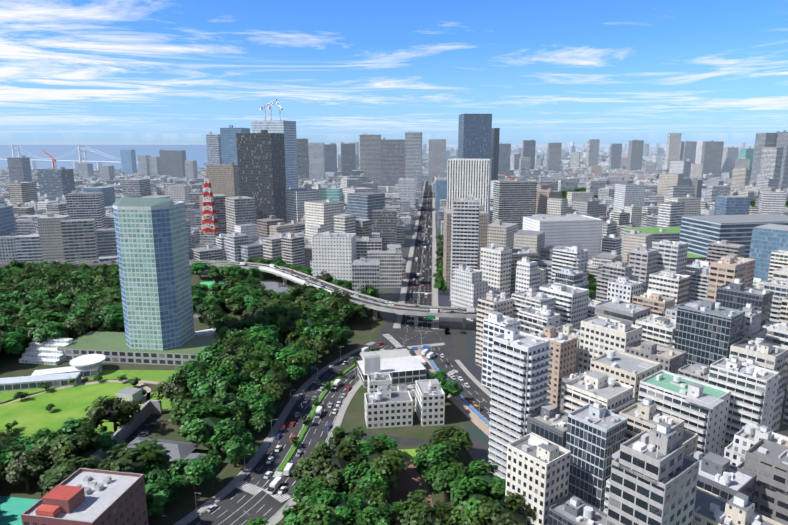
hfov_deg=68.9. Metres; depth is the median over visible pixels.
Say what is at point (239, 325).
tree
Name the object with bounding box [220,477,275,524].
median asphalt
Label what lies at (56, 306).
tree
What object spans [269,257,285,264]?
tree
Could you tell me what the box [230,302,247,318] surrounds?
tree
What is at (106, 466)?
tree
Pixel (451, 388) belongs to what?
tree
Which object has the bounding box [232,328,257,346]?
tree
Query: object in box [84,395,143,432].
tree
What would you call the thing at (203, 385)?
tree
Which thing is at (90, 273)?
tree
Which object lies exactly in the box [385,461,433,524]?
plaza brick
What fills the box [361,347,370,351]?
truck
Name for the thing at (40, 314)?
tree
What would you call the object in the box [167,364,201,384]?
tree
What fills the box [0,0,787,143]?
sky
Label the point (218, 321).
tree
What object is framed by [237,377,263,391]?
tree
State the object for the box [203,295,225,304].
tree
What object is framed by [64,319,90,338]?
tree
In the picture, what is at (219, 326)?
tree
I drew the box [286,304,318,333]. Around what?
tree
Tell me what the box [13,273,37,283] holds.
tree
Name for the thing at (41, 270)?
tree
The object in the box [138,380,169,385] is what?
park path
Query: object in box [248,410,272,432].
tree
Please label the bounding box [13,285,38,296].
tree
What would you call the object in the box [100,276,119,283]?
tree
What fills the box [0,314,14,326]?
tree
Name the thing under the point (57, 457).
tree
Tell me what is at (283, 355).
tree
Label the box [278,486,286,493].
car
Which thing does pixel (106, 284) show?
tree
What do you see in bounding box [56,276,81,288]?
tree
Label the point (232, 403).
tree
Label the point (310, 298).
tree
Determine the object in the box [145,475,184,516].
tree
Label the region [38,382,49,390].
tree
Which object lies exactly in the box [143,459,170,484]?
tree
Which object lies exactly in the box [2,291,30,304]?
tree
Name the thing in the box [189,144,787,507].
ground sheet
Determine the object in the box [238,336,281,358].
tree
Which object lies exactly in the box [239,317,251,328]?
tree
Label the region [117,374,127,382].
tree
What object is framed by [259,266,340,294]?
expressway noise barrier
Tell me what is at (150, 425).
car
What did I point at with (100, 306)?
tree
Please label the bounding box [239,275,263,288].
tree
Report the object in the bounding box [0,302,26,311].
tree
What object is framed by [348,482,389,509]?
tree
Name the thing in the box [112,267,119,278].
tree
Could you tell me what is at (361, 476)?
tree
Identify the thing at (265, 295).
tree
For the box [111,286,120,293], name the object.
tree
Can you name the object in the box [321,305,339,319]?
tree
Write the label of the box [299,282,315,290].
tree
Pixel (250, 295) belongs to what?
tree
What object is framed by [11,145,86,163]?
bridge towers
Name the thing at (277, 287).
temple roofs
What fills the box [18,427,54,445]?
tree
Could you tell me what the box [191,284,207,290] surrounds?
tree
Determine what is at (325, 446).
tree
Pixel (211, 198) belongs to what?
lattice tower
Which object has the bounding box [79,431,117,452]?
tree
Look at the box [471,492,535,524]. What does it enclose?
tree
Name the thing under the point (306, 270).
tree
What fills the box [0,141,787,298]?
distant city buildings
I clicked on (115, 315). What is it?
tree
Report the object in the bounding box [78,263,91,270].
tree
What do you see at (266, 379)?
tree
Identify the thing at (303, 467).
tree
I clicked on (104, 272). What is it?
tree
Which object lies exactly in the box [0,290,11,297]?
tree
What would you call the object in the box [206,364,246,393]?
tree
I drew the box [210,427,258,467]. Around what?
tree
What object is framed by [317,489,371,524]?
tree
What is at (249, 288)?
tree
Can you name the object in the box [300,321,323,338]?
tree
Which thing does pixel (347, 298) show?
expressway wall
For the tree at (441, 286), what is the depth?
514.32 m
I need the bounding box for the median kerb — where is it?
[272,349,383,476]
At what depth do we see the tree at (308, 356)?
323.53 m
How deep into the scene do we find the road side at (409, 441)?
263.12 m
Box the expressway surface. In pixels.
[0,261,476,313]
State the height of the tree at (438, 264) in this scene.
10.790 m
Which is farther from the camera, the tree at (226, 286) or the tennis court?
the tree at (226, 286)
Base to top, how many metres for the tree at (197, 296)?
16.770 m
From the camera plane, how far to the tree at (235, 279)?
494.29 m
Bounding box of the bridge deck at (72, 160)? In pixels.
[0,159,137,162]
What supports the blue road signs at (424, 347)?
on the sign posts
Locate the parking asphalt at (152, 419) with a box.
[108,416,161,461]
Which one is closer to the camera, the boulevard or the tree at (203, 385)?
the tree at (203, 385)
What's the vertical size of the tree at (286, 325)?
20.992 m
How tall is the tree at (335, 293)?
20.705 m
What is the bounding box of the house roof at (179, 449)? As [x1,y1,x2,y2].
[121,437,215,466]
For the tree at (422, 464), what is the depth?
222.62 m
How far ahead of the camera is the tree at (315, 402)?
294.82 m
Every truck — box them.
[267,477,281,493]
[283,463,294,476]
[315,406,321,417]
[332,379,340,389]
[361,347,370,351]
[421,349,429,355]
[427,352,434,358]
[430,309,439,312]
[464,308,474,313]
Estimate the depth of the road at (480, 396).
326.96 m
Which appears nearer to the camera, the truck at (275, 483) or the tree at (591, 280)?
the truck at (275, 483)
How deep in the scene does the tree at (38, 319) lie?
386.56 m
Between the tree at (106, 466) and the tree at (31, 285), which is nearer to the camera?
the tree at (106, 466)
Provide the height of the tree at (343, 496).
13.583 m
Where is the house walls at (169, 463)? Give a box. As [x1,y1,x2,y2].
[161,450,202,466]
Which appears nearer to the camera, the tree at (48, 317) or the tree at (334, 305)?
the tree at (48, 317)
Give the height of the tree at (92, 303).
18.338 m
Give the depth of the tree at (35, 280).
495.71 m
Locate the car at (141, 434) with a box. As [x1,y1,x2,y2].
[138,432,147,436]
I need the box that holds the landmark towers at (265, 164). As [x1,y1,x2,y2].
[7,114,787,401]
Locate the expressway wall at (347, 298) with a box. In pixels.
[0,263,476,315]
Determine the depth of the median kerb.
261.95 m
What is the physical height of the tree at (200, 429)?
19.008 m
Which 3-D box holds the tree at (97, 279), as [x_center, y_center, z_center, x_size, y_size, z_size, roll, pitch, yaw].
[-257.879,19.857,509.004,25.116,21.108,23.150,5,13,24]
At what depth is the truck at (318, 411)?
285.07 m
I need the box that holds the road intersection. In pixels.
[376,325,454,355]
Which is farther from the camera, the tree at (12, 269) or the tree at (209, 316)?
the tree at (12, 269)
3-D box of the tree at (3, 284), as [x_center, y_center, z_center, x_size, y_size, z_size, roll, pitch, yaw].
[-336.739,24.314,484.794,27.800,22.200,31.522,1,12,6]
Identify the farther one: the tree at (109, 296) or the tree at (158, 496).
the tree at (109, 296)
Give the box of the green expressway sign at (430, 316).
[427,315,434,318]
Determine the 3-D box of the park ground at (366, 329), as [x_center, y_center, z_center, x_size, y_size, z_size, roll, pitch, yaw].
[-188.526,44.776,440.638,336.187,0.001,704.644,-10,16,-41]
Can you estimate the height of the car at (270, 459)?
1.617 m
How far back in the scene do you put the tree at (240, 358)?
316.29 m
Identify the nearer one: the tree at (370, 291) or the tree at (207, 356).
the tree at (207, 356)
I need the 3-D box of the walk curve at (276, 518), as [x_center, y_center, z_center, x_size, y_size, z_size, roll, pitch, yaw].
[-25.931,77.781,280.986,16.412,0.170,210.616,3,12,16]
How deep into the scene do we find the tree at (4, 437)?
241.43 m
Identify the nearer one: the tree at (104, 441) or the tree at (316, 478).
the tree at (316, 478)
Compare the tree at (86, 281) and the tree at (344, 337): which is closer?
the tree at (344, 337)
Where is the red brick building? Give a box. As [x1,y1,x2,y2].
[21,468,147,524]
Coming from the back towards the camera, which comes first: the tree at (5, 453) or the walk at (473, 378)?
the walk at (473, 378)
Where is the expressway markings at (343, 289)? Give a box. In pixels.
[61,261,456,313]
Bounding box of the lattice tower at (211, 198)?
[201,169,219,233]
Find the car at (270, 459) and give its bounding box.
[266,456,274,463]
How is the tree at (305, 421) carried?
on the park ground at (366, 329)
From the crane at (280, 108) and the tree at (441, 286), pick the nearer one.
the tree at (441, 286)
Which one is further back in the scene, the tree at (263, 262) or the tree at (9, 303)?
the tree at (263, 262)
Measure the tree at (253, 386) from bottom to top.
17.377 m
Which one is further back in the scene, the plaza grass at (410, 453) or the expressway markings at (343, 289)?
the expressway markings at (343, 289)
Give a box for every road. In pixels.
[426,347,490,425]
[445,328,476,335]
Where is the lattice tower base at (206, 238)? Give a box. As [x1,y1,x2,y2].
[199,232,221,245]
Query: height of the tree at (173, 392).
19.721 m
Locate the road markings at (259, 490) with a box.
[187,187,487,524]
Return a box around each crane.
[42,150,55,168]
[260,99,276,120]
[268,100,276,120]
[276,102,282,119]
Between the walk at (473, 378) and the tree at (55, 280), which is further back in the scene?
the tree at (55, 280)
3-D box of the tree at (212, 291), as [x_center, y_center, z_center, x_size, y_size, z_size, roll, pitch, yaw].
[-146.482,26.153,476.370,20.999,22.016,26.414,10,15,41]
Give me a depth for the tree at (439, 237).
785.06 m
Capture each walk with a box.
[393,181,425,327]
[414,348,489,436]
[432,192,438,328]
[455,360,490,397]
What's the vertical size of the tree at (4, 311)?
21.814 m
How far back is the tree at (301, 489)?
204.12 m
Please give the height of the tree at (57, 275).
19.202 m
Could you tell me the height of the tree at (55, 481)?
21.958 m
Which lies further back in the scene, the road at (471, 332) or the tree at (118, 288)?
the tree at (118, 288)
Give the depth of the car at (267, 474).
233.41 m
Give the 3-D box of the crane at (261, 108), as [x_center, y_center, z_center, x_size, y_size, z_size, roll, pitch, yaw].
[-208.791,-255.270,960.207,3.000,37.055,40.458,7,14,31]
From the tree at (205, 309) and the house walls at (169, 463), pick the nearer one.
the house walls at (169, 463)
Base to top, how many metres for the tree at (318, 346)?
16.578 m
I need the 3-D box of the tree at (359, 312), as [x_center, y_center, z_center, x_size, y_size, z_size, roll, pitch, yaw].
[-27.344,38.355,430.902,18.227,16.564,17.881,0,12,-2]
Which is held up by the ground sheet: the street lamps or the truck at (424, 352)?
the street lamps
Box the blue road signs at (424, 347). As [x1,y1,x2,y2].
[310,345,428,369]
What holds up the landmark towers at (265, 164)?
on the ground sheet
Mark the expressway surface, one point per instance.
(333, 287)
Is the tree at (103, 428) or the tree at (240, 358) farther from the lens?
the tree at (240, 358)
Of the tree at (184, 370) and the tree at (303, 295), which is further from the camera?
the tree at (303, 295)
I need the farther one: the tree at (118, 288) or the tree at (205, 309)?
the tree at (118, 288)
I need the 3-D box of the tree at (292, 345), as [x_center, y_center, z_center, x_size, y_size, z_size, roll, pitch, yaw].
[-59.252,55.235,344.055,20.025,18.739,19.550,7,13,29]
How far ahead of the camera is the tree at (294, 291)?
456.04 m
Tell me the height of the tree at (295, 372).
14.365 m
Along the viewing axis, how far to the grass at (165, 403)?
304.10 m
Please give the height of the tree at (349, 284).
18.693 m
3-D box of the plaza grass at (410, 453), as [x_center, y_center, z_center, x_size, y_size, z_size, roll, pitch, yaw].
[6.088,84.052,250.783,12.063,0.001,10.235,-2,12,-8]
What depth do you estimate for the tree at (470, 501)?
199.30 m
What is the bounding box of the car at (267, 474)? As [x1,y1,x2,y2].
[263,471,272,478]
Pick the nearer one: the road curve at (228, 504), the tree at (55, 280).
the road curve at (228, 504)
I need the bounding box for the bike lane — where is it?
[422,348,489,424]
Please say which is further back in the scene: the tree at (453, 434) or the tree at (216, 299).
the tree at (216, 299)
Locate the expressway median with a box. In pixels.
[0,261,476,312]
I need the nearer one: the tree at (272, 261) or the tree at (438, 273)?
the tree at (438, 273)
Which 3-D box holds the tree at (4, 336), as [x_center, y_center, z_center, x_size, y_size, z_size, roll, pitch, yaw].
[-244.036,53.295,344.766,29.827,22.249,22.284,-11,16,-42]
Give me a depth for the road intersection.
402.82 m
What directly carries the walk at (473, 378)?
on the ground sheet
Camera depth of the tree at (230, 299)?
447.15 m
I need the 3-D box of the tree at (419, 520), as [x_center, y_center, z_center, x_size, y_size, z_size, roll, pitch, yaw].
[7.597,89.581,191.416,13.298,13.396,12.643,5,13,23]
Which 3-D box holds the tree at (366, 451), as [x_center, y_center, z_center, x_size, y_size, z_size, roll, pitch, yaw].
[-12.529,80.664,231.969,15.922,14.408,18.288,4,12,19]
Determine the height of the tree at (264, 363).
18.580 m
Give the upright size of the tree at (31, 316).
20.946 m
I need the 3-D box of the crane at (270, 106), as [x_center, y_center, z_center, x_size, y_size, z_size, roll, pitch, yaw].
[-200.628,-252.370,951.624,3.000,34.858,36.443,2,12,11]
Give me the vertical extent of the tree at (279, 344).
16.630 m
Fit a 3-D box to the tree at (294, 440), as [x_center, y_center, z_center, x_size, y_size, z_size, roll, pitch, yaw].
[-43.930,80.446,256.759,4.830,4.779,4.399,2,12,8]
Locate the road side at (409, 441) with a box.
[339,432,433,446]
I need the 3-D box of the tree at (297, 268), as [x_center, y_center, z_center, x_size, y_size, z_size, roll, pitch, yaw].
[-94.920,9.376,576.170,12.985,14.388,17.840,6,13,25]
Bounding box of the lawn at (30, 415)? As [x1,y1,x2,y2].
[0,382,143,438]
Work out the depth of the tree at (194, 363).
317.56 m
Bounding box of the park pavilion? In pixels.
[0,337,105,391]
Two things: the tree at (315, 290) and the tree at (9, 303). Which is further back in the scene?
the tree at (315, 290)
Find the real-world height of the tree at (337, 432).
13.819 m
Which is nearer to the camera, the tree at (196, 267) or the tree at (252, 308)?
the tree at (252, 308)
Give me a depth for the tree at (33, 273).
526.97 m
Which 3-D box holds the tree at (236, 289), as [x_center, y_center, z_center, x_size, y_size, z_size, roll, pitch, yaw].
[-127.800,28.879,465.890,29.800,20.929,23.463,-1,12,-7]
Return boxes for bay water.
[0,145,207,169]
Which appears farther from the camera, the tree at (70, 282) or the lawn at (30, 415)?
the tree at (70, 282)
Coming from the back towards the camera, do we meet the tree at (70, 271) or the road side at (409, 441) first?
the tree at (70, 271)
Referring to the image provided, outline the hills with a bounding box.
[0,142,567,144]
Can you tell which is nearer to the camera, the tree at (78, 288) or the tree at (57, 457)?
the tree at (57, 457)
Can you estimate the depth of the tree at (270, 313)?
404.85 m
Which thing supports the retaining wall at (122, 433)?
on the park ground at (366, 329)
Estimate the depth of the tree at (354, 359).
350.40 m
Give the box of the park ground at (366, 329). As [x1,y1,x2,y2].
[0,271,493,524]
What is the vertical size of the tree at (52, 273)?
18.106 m
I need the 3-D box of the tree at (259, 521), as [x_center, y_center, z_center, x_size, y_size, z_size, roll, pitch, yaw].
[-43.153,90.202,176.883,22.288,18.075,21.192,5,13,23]
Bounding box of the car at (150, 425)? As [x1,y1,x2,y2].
[147,423,156,427]
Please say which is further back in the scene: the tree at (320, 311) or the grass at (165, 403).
the tree at (320, 311)
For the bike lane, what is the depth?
299.33 m
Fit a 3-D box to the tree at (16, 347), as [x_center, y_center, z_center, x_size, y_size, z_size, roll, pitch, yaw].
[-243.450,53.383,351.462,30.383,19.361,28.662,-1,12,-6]
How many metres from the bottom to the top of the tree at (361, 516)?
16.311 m
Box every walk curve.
[173,342,374,524]
[266,350,409,524]
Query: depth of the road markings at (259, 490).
279.00 m
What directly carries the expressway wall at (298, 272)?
on the expressway deck at (418, 314)
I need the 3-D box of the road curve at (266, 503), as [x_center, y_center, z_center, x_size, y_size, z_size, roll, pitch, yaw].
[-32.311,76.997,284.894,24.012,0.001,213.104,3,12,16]
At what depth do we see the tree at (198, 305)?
434.22 m
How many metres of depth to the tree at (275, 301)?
433.02 m
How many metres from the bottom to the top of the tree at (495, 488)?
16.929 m
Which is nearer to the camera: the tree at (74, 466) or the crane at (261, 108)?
the tree at (74, 466)
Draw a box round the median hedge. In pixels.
[277,350,381,471]
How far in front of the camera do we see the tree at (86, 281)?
488.34 m
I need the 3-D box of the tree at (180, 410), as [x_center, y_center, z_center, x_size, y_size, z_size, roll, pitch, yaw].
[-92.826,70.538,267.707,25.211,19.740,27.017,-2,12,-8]
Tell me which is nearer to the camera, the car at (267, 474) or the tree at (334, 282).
the car at (267, 474)
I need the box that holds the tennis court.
[0,496,38,524]
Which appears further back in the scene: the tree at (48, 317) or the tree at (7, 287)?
the tree at (7, 287)
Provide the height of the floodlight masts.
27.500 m
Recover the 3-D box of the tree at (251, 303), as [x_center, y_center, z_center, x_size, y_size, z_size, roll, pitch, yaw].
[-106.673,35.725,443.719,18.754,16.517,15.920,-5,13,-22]
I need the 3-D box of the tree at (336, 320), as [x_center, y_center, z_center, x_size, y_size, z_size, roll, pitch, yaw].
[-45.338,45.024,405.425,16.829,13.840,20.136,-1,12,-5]
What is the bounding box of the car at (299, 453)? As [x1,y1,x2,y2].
[295,450,301,456]
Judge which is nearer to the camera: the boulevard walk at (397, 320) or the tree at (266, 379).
the tree at (266, 379)
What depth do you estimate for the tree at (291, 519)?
189.48 m
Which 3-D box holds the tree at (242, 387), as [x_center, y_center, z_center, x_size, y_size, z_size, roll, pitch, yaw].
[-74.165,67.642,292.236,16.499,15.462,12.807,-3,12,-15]
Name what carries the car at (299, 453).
on the road curve at (266, 503)
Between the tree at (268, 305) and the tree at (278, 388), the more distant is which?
the tree at (268, 305)
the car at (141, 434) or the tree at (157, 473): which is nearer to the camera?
the tree at (157, 473)
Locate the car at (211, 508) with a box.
[206,504,217,512]
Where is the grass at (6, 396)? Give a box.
[0,387,55,403]
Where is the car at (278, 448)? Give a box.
[275,445,281,451]
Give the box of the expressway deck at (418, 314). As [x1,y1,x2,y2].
[0,261,476,317]
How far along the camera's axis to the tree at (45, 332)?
366.65 m
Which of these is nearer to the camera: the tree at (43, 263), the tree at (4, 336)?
the tree at (4, 336)
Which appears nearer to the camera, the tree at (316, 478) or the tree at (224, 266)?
the tree at (316, 478)
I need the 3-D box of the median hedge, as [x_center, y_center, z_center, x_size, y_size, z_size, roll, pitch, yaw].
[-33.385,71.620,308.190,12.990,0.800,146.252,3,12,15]
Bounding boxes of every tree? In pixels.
[0,272,13,282]
[0,283,14,287]
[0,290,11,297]
[0,302,13,306]
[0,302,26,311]
[0,305,21,316]
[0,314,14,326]
[0,316,28,331]
[0,332,14,349]
[0,332,26,353]
[0,429,21,444]
[0,440,24,480]
[0,445,50,490]
[0,448,13,474]
[1,273,20,283]
[1,284,17,293]
[2,265,21,273]
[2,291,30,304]
[2,315,30,330]
[3,325,28,348]
[4,420,17,430]
[4,432,48,478]
[5,327,29,355]
[9,259,22,266]
[9,281,45,293]
[12,303,51,316]
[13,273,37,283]
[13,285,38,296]
[13,392,27,400]
[17,298,45,304]
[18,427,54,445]
[19,276,49,285]
[20,264,33,273]
[20,314,43,321]
[22,270,42,276]
[22,316,43,322]
[22,320,49,338]
[23,261,42,268]
[25,287,56,297]
[27,312,66,328]
[28,299,54,309]
[28,321,67,342]
[29,292,52,302]
[31,421,101,462]
[32,274,54,283]
[33,266,53,275]
[35,264,59,271]
[35,292,66,304]
[37,444,90,476]
[37,454,104,490]
[38,260,60,266]
[38,308,55,315]
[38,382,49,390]
[39,309,71,316]
[40,277,68,285]
[40,471,68,496]
[44,300,63,313]
[45,270,56,275]
[45,282,66,291]
[45,284,69,295]
[45,403,54,411]
[52,262,72,269]
[52,272,72,279]
[52,293,91,306]
[52,317,86,333]
[53,310,72,322]
[55,268,68,275]
[55,417,93,435]
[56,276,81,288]
[63,313,101,335]
[64,272,88,283]
[64,305,92,332]
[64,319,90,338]
[66,268,77,275]
[68,265,78,269]
[68,283,84,293]
[70,288,94,298]
[70,303,80,310]
[73,297,95,307]
[75,299,96,307]
[76,271,96,275]
[77,275,92,287]
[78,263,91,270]
[79,304,99,312]
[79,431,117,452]
[83,286,99,291]
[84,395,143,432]
[89,311,97,330]
[90,273,116,283]
[90,289,109,300]
[91,264,109,269]
[91,299,115,311]
[92,295,121,304]
[93,267,118,276]
[93,279,116,288]
[93,315,117,331]
[94,375,102,381]
[96,426,107,432]
[96,437,171,477]
[97,304,114,316]
[98,303,124,331]
[98,459,123,470]
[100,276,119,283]
[105,288,121,300]
[111,279,120,287]
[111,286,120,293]
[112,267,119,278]
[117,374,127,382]
[128,377,140,385]
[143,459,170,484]
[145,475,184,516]
[150,372,198,403]
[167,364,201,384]
[167,455,215,492]
[168,393,219,425]
[170,390,200,402]
[176,359,208,373]
[177,403,232,449]
[186,364,238,397]
[190,261,209,278]
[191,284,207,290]
[191,284,208,294]
[191,364,208,381]
[192,289,206,304]
[193,297,220,322]
[194,345,229,366]
[198,304,224,328]
[199,305,223,316]
[202,385,241,400]
[202,419,245,454]
[202,449,220,485]
[203,282,229,298]
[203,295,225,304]
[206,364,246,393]
[207,265,217,278]
[208,268,219,280]
[209,337,249,363]
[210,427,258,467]
[211,313,237,325]
[211,392,249,416]
[212,330,250,347]
[213,320,252,338]
[214,320,231,332]
[215,353,260,379]
[216,283,245,298]
[218,264,235,277]
[218,285,246,298]
[219,267,230,277]
[219,274,248,287]
[220,408,249,423]
[221,293,243,315]
[223,320,237,333]
[229,265,245,275]
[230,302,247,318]
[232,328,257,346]
[232,352,247,378]
[233,289,263,305]
[235,343,267,359]
[235,382,252,397]
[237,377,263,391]
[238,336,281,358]
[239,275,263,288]
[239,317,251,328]
[241,284,266,291]
[242,306,259,317]
[243,390,275,415]
[244,299,263,309]
[245,267,260,278]
[245,315,270,328]
[246,323,279,342]
[246,384,274,403]
[246,517,282,524]
[247,301,278,314]
[248,367,262,380]
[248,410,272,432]
[250,373,283,384]
[252,340,283,347]
[252,373,291,408]
[254,352,279,370]
[255,259,269,272]
[255,289,279,300]
[255,304,291,330]
[257,295,291,306]
[259,360,288,381]
[266,346,307,366]
[268,294,294,303]
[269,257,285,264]
[272,315,306,337]
[273,261,283,276]
[281,340,307,351]
[282,494,318,524]
[283,264,295,268]
[285,332,311,344]
[286,284,302,301]
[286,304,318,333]
[286,364,306,387]
[287,345,317,370]
[289,311,326,335]
[290,437,299,445]
[290,479,339,507]
[291,456,322,481]
[291,502,346,524]
[293,264,301,270]
[293,295,322,307]
[295,288,311,301]
[296,475,334,496]
[298,267,312,275]
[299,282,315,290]
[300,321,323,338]
[302,287,323,292]
[302,416,311,424]
[304,336,331,362]
[305,441,366,492]
[308,288,329,298]
[309,304,328,317]
[309,325,348,354]
[309,492,350,506]
[311,399,319,405]
[315,440,336,458]
[316,270,333,282]
[317,297,349,315]
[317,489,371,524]
[318,296,349,305]
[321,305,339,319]
[321,314,333,325]
[321,381,330,389]
[324,288,352,300]
[326,316,340,326]
[328,426,366,448]
[331,278,346,285]
[333,324,353,350]
[334,279,351,288]
[338,300,353,327]
[338,509,377,524]
[341,460,389,493]
[344,281,351,289]
[348,437,408,489]
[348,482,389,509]
[350,303,368,323]
[350,443,374,459]
[351,356,358,363]
[352,501,404,524]
[357,433,398,451]
[359,284,380,297]
[396,488,453,524]
[404,514,430,524]
[411,444,454,479]
[414,435,460,467]
[423,463,468,500]
[428,424,472,450]
[429,369,447,381]
[432,271,442,276]
[433,280,446,293]
[434,276,443,282]
[435,234,443,239]
[435,250,442,256]
[435,261,442,267]
[437,378,461,402]
[445,457,466,475]
[446,495,488,524]
[450,476,504,524]
[464,459,505,500]
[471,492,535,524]
[587,275,596,283]
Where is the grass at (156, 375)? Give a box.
[88,370,177,381]
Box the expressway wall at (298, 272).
[0,259,476,308]
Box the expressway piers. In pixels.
[92,266,465,327]
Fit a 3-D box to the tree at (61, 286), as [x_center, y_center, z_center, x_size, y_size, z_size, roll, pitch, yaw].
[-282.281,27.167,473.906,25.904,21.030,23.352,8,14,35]
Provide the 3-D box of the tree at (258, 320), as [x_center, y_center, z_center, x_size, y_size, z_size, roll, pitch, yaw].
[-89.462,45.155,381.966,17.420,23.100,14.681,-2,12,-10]
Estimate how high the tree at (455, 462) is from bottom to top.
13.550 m
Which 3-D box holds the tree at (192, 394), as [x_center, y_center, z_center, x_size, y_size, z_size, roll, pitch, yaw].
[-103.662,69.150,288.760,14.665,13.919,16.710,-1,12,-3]
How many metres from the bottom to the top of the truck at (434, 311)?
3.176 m
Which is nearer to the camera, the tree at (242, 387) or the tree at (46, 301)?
the tree at (242, 387)
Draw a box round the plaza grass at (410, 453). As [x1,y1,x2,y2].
[396,448,420,460]
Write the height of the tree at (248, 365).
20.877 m
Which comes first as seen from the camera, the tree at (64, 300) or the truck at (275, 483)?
the truck at (275, 483)
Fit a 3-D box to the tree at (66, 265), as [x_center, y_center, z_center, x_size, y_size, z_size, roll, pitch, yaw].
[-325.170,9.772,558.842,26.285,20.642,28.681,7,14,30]
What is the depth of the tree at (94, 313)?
405.17 m
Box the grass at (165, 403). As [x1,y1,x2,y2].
[146,392,173,408]
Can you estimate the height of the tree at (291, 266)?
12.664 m
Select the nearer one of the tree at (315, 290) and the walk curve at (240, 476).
the walk curve at (240, 476)
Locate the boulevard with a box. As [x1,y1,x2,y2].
[400,181,432,328]
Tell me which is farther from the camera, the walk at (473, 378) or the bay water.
the bay water
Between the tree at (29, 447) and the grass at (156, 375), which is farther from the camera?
the grass at (156, 375)
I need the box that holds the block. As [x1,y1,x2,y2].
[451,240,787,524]
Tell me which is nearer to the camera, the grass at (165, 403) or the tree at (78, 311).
the grass at (165, 403)
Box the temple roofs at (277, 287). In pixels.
[259,281,290,293]
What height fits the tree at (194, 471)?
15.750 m
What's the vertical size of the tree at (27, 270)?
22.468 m
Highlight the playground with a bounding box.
[200,281,227,288]
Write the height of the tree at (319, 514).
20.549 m
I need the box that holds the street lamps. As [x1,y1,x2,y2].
[195,219,484,514]
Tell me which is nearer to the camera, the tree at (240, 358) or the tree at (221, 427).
the tree at (221, 427)
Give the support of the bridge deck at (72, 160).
attached to the bridge piers cables
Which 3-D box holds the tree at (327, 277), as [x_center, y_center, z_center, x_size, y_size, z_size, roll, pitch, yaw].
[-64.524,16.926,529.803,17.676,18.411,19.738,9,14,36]
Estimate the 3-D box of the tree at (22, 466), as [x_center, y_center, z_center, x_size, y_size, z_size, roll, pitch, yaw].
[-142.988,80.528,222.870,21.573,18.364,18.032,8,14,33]
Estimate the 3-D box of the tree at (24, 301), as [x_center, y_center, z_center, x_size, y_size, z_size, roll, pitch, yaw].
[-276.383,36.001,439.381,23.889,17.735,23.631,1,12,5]
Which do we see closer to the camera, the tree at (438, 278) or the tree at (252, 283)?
the tree at (252, 283)
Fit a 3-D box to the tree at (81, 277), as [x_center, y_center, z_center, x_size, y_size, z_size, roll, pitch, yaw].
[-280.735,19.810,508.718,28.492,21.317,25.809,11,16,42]
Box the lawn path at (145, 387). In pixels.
[0,380,150,434]
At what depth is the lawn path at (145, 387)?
319.00 m
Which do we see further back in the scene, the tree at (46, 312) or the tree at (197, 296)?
the tree at (197, 296)
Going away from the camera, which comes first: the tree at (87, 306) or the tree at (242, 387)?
the tree at (242, 387)
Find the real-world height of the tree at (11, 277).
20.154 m
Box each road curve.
[185,343,386,524]
[230,347,399,524]
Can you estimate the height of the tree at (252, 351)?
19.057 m
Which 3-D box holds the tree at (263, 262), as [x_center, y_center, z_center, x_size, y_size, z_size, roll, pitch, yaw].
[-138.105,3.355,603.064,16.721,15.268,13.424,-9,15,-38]
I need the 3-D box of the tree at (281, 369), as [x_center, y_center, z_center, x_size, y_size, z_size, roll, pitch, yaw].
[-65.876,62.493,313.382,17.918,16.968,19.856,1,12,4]
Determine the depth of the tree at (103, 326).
396.21 m
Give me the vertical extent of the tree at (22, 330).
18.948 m
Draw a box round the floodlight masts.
[114,244,218,304]
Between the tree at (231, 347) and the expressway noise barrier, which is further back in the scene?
the expressway noise barrier
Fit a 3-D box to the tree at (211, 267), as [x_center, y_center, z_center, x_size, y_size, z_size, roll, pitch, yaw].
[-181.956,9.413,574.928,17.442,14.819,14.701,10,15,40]
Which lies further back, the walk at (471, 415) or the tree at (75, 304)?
the tree at (75, 304)
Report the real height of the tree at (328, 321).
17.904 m
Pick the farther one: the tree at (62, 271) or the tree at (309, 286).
the tree at (62, 271)
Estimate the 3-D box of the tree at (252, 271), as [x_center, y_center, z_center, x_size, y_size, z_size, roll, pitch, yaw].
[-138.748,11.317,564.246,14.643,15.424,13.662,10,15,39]
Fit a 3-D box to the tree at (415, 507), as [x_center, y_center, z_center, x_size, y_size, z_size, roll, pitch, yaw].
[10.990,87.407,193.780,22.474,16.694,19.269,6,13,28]
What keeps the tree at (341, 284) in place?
on the park ground at (366, 329)
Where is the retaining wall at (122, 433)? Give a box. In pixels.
[88,400,161,468]
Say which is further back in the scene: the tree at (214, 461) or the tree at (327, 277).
the tree at (327, 277)
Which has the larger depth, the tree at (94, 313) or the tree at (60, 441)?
the tree at (94, 313)
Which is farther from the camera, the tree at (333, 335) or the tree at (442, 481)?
the tree at (333, 335)
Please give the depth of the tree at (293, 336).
370.10 m
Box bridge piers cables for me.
[14,146,118,169]
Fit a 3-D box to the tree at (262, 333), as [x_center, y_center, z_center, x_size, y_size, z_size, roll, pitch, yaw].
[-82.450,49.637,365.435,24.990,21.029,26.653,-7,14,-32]
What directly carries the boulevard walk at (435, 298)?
on the ground sheet
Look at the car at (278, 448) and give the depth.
253.81 m

